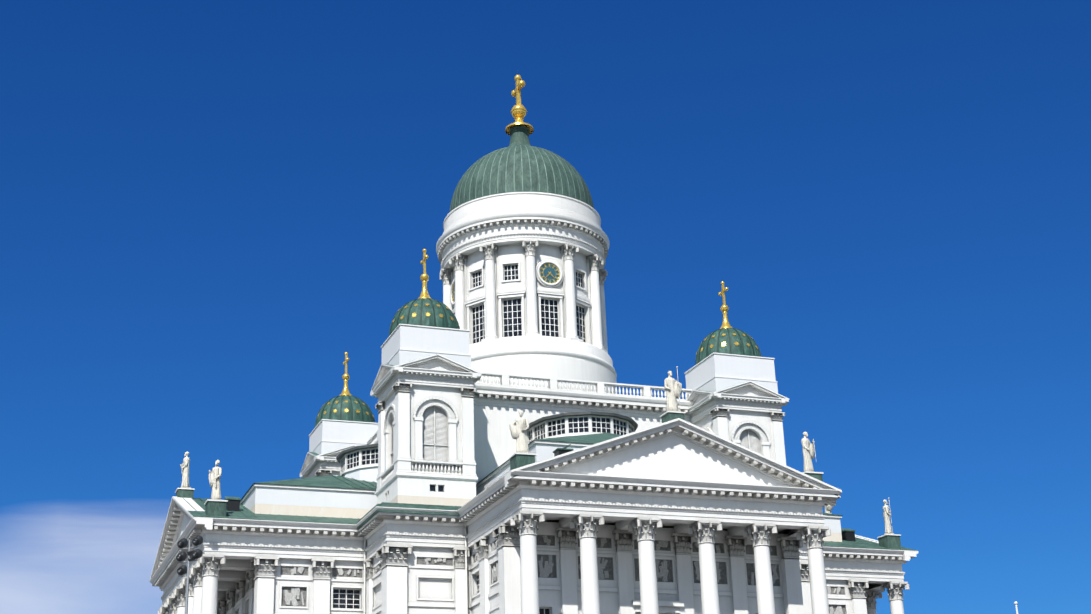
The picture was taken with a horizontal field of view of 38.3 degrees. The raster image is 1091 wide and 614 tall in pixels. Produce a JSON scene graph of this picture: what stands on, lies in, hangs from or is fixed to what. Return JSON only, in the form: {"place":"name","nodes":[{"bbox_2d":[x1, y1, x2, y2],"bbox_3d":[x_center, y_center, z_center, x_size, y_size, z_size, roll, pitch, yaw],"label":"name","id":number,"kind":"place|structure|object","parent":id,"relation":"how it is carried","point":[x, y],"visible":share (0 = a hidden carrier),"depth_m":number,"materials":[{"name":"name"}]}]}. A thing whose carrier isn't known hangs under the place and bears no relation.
{"place":"outdoors","nodes":[
{"label":"outdoors","id":0,"kind":"place"},
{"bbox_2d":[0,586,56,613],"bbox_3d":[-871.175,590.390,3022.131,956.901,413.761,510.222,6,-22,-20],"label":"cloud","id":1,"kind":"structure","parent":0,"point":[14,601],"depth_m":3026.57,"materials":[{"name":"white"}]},
{"bbox_2d":[436,192,616,393],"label":"drum tower","id":2,"kind":"structure","parent":0,"point":[508,223],"depth_m":123.80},
{"bbox_2d":[449,75,593,212],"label":"dome","id":3,"kind":"structure","parent":2,"relation":"on","point":[520,163],"depth_m":127.63,"materials":[{"name":"green metal"}]},
{"bbox_2d":[440,239,607,352],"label":"columns","id":4,"kind":"structure","parent":2,"relation":"attached to","point":[598,310],"depth_m":123.80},
{"bbox_2d":[0,0,1090,613],"label":"sky","id":5,"kind":"structure","parent":0,"point":[206,206],"materials":[{"name":"blue"}]},
{"label":"ground","id":6,"kind":"structure","parent":0,"visible":0},
{"bbox_2d":[1014,601,1017,613],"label":"flagpole","id":7,"kind":"object","parent":6,"relation":"on","point":[1015,602],"visible":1,"depth_m":63.56,"materials":[{"name":"metal"}]},
{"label":"terrace","id":8,"kind":"structure","parent":6,"relation":"on","visible":0},
{"bbox_2d":[176,536,203,613],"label":"floodlight mast","id":9,"kind":"object","parent":8,"relation":"on","point":[193,555],"visible":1,"depth_m":79.77,"materials":[{"name":"metal"}]},
{"bbox_2d":[150,324,917,613],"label":"cathedral","id":10,"kind":"structure","parent":8,"relation":"on","point":[681,471],"depth_m":104.54,"materials":[{"name":"paint"}]},
{"bbox_2d":[180,452,190,487],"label":"apostle statue","id":11,"kind":"object","parent":10,"relation":"on","point":[184,465],"visible":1,"depth_m":113.95,"materials":[{"name":"stone"}]},
{"bbox_2d":[209,460,221,499],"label":"apostle statue","id":12,"kind":"object","parent":10,"relation":"on","point":[214,477],"visible":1,"depth_m":104.56,"materials":[{"name":"stone"}]},
{"bbox_2d":[509,410,528,452],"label":"apostle statue","id":13,"kind":"object","parent":10,"relation":"on","point":[519,427],"visible":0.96,"depth_m":95.94,"materials":[{"name":"stone"}]},
{"bbox_2d":[158,382,909,613],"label":"columns","id":14,"kind":"structure","parent":10,"relation":"on","point":[804,584],"depth_m":100.48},
{"bbox_2d":[182,247,916,550],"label":"roofs","id":15,"kind":"structure","parent":10,"relation":"on","point":[424,309],"depth_m":111.67,"materials":[{"name":"green metal"}]},
{"bbox_2d":[664,366,681,411],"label":"apostle statue","id":16,"kind":"object","parent":10,"relation":"on","point":[673,386],"visible":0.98,"depth_m":99.74,"materials":[{"name":"stone"}]},
{"bbox_2d":[801,432,815,472],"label":"apostle statue","id":17,"kind":"object","parent":10,"relation":"on","point":[808,448],"visible":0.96,"depth_m":102.58,"materials":[{"name":"stone"}]},
{"bbox_2d":[824,505,832,513],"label":"apostle statue","id":18,"kind":"object","parent":10,"relation":"on","point":[828,508],"visible":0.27,"depth_m":131.69,"materials":[{"name":"stone"}]},
{"bbox_2d":[883,498,893,533],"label":"apostle statue","id":19,"kind":"object","parent":10,"relation":"on","point":[886,516],"visible":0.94,"depth_m":121.85,"materials":[{"name":"stone"}]}
]}

